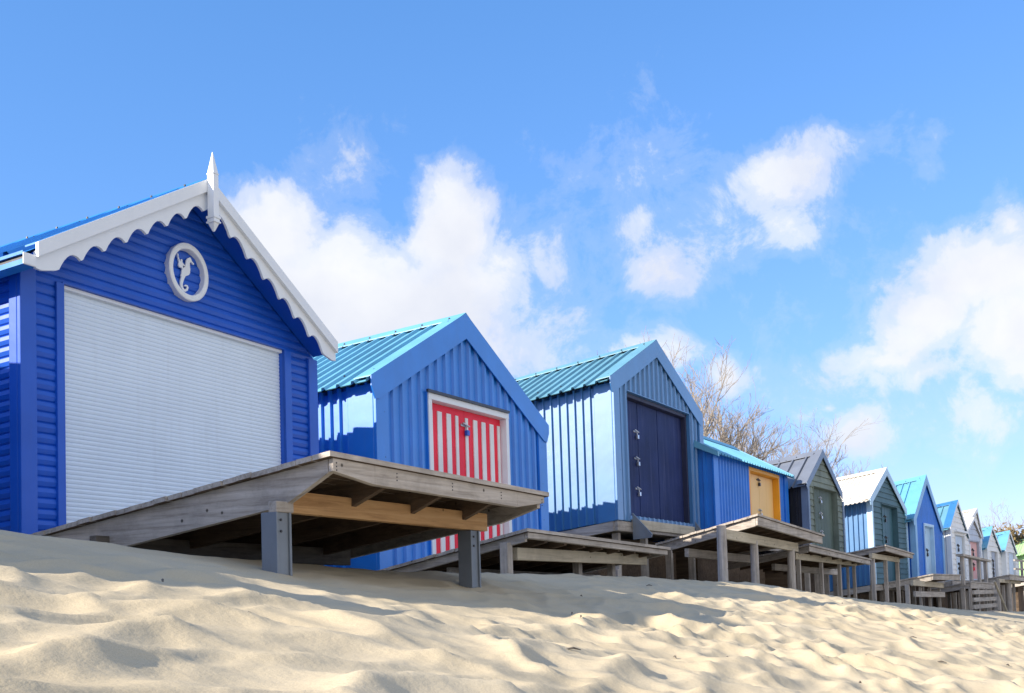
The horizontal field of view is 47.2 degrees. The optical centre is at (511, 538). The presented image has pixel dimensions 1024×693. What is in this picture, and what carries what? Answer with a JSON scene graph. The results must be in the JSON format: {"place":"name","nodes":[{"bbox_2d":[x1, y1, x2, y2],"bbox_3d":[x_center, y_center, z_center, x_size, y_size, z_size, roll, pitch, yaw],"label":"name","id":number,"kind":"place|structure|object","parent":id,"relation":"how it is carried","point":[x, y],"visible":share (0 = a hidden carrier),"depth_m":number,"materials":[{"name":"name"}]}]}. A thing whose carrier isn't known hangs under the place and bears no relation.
{"place":"outdoors","nodes":[
{"label":"outdoors","id":0,"kind":"place"},
{"bbox_2d":[0,530,1023,692],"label":"sand","id":1,"kind":"structure","parent":0,"point":[81,616],"depth_m":5.42,"materials":[{"name":"beige sand"}]},
{"bbox_2d":[0,152,337,533],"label":"beach hut","id":2,"kind":"object","parent":1,"relation":"on","point":[170,342],"visible":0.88,"depth_m":9.86,"materials":[{"name":"wood"}]},
{"bbox_2d":[30,451,548,587],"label":"deck","id":3,"kind":"structure","parent":1,"relation":"on","point":[332,508],"depth_m":8.06,"materials":[{"name":"brown wood"}]},
{"bbox_2d":[312,313,548,569],"bbox_3d":[-2.368,0.094,15.477,4.395,5.561,4.397,-4,-4,28],"label":"beach hut","id":4,"kind":"object","parent":1,"relation":"on","point":[447,395],"visible":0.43,"depth_m":14.11,"materials":[{"name":"wood"}]},
{"bbox_2d":[432,403,465,553],"bbox_3d":[-0.793,-0.689,14.145,0.047,1.824,0.884,-4,-4,28],"label":"door","id":5,"kind":"structure","parent":4,"relation":"in","point":[448,434],"depth_m":14.18,"materials":[{"name":"red wood"}]},
{"bbox_2d":[460,411,502,540],"bbox_3d":[-0.371,-0.660,14.887,0.085,1.824,1.024,-4,-4,28],"label":"door","id":6,"kind":"structure","parent":4,"relation":"in","point":[481,433],"depth_m":14.94,"materials":[{"name":"wood"}]},
{"bbox_2d":[381,528,670,576],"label":"deck","id":7,"kind":"structure","parent":1,"relation":"on","point":[534,551],"depth_m":12.34,"materials":[{"name":"brown wood"}]},
{"bbox_2d":[514,339,703,579],"bbox_3d":[0.712,-0.406,20.122,4.670,5.503,4.251,-4,-4,28],"label":"beach hut","id":8,"kind":"object","parent":1,"relation":"on","point":[625,427],"visible":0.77,"depth_m":18.45,"materials":[{"name":"wood"}]},
{"bbox_2d":[627,400,640,515],"bbox_3d":[1.863,-1.244,18.383,0.080,1.859,0.660,-4,-4,28],"label":"door","id":9,"kind":"structure","parent":8,"relation":"in","point":[635,493],"depth_m":18.50,"materials":[{"name":"wood"}]},
{"bbox_2d":[636,404,659,518],"bbox_3d":[2.207,-1.215,19.069,0.035,1.859,0.845,-4,-4,28],"label":"door","id":10,"kind":"structure","parent":8,"relation":"in","point":[646,417],"depth_m":19.04,"materials":[{"name":"blue wood"}]},
{"bbox_2d":[656,411,683,522],"bbox_3d":[2.685,-1.179,19.952,0.035,1.859,1.135,-4,-4,28],"label":"door","id":11,"kind":"structure","parent":8,"relation":"in","point":[668,427],"depth_m":19.91,"materials":[{"name":"blue wood"}]},
{"bbox_2d":[595,436,794,584],"bbox_3d":[3.720,-0.087,23.291,2.565,4.049,5.110,-4,-4,28],"label":"beach hut","id":12,"kind":"object","parent":1,"relation":"on","point":[735,483],"visible":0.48,"depth_m":21.90,"materials":[{"name":"wood"}]},
{"bbox_2d":[750,474,762,514],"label":"door","id":13,"kind":"structure","parent":12,"relation":"in","point":[754,479],"depth_m":23.30,"materials":[{"name":"wood"}]},
{"bbox_2d":[758,476,773,518],"bbox_3d":[5.187,-0.608,23.964,0.035,1.267,0.980,-4,-4,28],"label":"door","id":14,"kind":"structure","parent":12,"relation":"in","point":[765,490],"depth_m":23.97,"materials":[{"name":"yellow wood"}]},
{"bbox_2d":[597,328,796,459],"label":"bare tree","id":15,"kind":"object","parent":1,"relation":"on","point":[706,429],"visible":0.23,"depth_m":42.69,"materials":[{"name":"brown plant"}]},
{"bbox_2d":[678,358,799,460],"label":"bare tree","id":16,"kind":"object","parent":1,"relation":"on","point":[745,435],"visible":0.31,"depth_m":44.14,"materials":[{"name":"brown plant"}]},
{"bbox_2d":[655,514,824,588],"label":"deck","id":17,"kind":"structure","parent":1,"relation":"on","point":[723,544],"depth_m":18.02,"materials":[{"name":"brown wood"}]},
{"bbox_2d":[711,408,832,469],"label":"bare tree","id":18,"kind":"object","parent":1,"relation":"on","point":[772,443],"visible":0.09,"depth_m":52.80,"materials":[{"name":"brown plant"}]},
{"bbox_2d":[728,544,871,597],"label":"deck","id":19,"kind":"structure","parent":1,"relation":"on","point":[816,559],"depth_m":21.37,"materials":[{"name":"grey wood"}]},
{"bbox_2d":[758,449,845,595],"bbox_3d":[5.439,0.450,27.094,3.788,4.687,3.166,-4,-4,30],"label":"beach hut","id":20,"kind":"object","parent":1,"relation":"on","point":[815,493],"visible":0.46,"depth_m":26.09,"materials":[{"name":"wood"}]},
{"bbox_2d":[814,489,823,546],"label":"door","id":21,"kind":"structure","parent":20,"relation":"in","point":[817,499],"depth_m":26.09,"materials":[{"name":"wood"}]},
{"bbox_2d":[820,490,833,549],"bbox_3d":[7.161,-0.371,26.718,0.035,1.404,1.010,-4,-4,30],"label":"door","id":22,"kind":"structure","parent":20,"relation":"in","point":[826,505],"depth_m":26.72,"materials":[{"name":"wood"}]},
{"bbox_2d":[730,396,887,477],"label":"bare tree","id":23,"kind":"object","parent":1,"relation":"on","point":[847,472],"visible":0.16,"depth_m":56.73,"materials":[{"name":"brown plant"}]},
{"bbox_2d":[763,415,883,476],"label":"bare tree","id":24,"kind":"object","parent":1,"relation":"on","point":[826,454],"visible":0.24,"depth_m":57.56,"materials":[{"name":"brown plant"}]},
{"bbox_2d":[829,467,909,602],"bbox_3d":[8.093,1.015,31.824,4.394,5.516,4.506,-4,-4,30],"label":"beach hut","id":25,"kind":"object","parent":1,"relation":"on","point":[875,509],"visible":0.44,"depth_m":29.97,"materials":[{"name":"wood"}]},
{"bbox_2d":[882,506,887,544],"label":"door","id":26,"kind":"structure","parent":25,"relation":"in","point":[884,519],"depth_m":30.90,"materials":[{"name":"wood"}]},
{"bbox_2d":[884,507,894,581],"bbox_3d":[10.089,0.185,31.376,0.035,2.014,0.900,-4,-4,30],"label":"door","id":27,"kind":"structure","parent":25,"relation":"in","point":[887,511],"depth_m":31.38,"materials":[{"name":"wood"}]},
{"bbox_2d":[870,562,871,600],"bbox_3d":[7.857,1.134,25.630,0.056,1.234,1.039,-3,-3,15],"label":"timber prop","id":28,"kind":"object","parent":1,"relation":"on","point":[870,584],"visible":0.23,"depth_m":25.54,"materials":[{"name":"grey wood"}]},
{"bbox_2d":[846,545,913,602],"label":"deck","id":29,"kind":"structure","parent":1,"relation":"on","point":[884,554],"depth_m":25.70,"materials":[{"name":"grey wood"}]},
{"bbox_2d":[894,475,945,606],"bbox_3d":[10.436,1.020,35.536,4.394,5.568,4.740,-4,-4,30],"label":"beach hut","id":30,"kind":"object","parent":1,"relation":"on","point":[926,537],"visible":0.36,"depth_m":34.22,"materials":[{"name":"wood"}]},
{"bbox_2d":[925,528,931,574],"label":"door","id":31,"kind":"structure","parent":30,"relation":"in","point":[927,530],"depth_m":34.73,"materials":[{"name":"wood"}]},
{"bbox_2d":[888,574,960,606],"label":"deck","id":32,"kind":"structure","parent":1,"relation":"on","point":[929,581],"depth_m":29.89,"materials":[{"name":"grey wood"}]},
{"bbox_2d":[932,500,970,609],"bbox_3d":[12.745,1.433,39.084,4.440,5.128,3.929,-4,-4,30],"label":"beach hut","id":33,"kind":"object","parent":1,"relation":"on","point":[955,533],"visible":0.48,"depth_m":37.67,"materials":[{"name":"wood"}]},
{"bbox_2d":[955,536,960,573],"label":"door","id":34,"kind":"structure","parent":33,"relation":"in","point":[957,545],"depth_m":37.98,"materials":[{"name":"wood"}]},
{"bbox_2d":[957,536,962,578],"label":"door","id":35,"kind":"structure","parent":33,"relation":"in","point":[959,538],"depth_m":38.50,"materials":[{"name":"wood"}]},
{"bbox_2d":[927,554,997,611],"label":"deck","id":36,"kind":"structure","parent":1,"relation":"on","point":[971,586],"depth_m":33.62,"materials":[{"name":"grey wood"}]},
{"bbox_2d":[956,517,982,609],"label":"beach hut","id":37,"kind":"object","parent":1,"relation":"on","point":[974,540],"visible":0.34,"depth_m":41.55,"materials":[{"name":"wood"}]},
{"bbox_2d":[970,542,974,577],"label":"door","id":38,"kind":"structure","parent":37,"relation":"in","point":[972,553],"depth_m":41.25,"materials":[{"name":"wood"}]},
{"bbox_2d":[972,542,976,578],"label":"door","id":39,"kind":"structure","parent":37,"relation":"in","point":[974,545],"depth_m":41.71,"materials":[{"name":"wood"}]},
{"bbox_2d":[962,508,983,610],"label":"beach hut","id":40,"kind":"object","parent":1,"relation":"on","point":[970,513],"visible":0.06,"depth_m":45.05,"materials":[{"name":"wood"}]},
{"bbox_2d":[980,526,1002,610],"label":"beach hut","id":41,"kind":"object","parent":1,"relation":"on","point":[991,548],"visible":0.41,"depth_m":46.92,"materials":[{"name":"wood"}]},
{"bbox_2d":[991,552,995,576],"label":"door","id":42,"kind":"structure","parent":41,"relation":"in","point":[992,553],"depth_m":47.29,"materials":[{"name":"wood"}]},
{"bbox_2d":[974,559,1023,611],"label":"deck","id":43,"kind":"structure","parent":1,"relation":"on","point":[1008,580],"depth_m":39.09,"materials":[{"name":"grey wood"}]},
{"bbox_2d":[993,580,1007,611],"bbox_3d":[14.915,1.856,35.711,0.070,1.172,1.478,-4,-4,37],"label":"wooden pole","id":44,"kind":"object","parent":1,"relation":"on","point":[1000,595],"visible":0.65,"depth_m":35.58,"materials":[{"name":"grey wood"}]},
{"bbox_2d":[980,498,1023,532],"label":"bare tree","id":45,"kind":"object","parent":1,"relation":"on","point":[1003,518],"visible":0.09,"depth_m":73.10,"materials":[{"name":"brown plant"}]},
{"bbox_2d":[982,522,1023,544],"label":"brown shrub","id":46,"kind":"object","parent":1,"relation":"on","point":[1017,536],"visible":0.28,"depth_m":57.26,"materials":[{"name":"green plant"}]},
{"bbox_2d":[991,530,1018,611],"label":"beach hut","id":47,"kind":"object","parent":1,"relation":"on","point":[1009,553],"visible":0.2,"depth_m":50.18,"materials":[{"name":"wood"}]},
{"bbox_2d":[1010,553,1013,574],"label":"door","id":48,"kind":"structure","parent":47,"relation":"in","point":[1011,554],"depth_m":51.09,"materials":[{"name":"wood"}]},
{"bbox_2d":[1012,539,1023,611],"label":"beach hut","id":49,"kind":"object","parent":1,"relation":"on","point":[1019,591],"visible":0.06,"depth_m":55.72,"materials":[{"name":"wood"}]},
{"bbox_2d":[0,0,1023,534],"label":"sky","id":50,"kind":"structure","parent":0,"point":[831,192],"materials":[{"name":"blue"}]}
]}

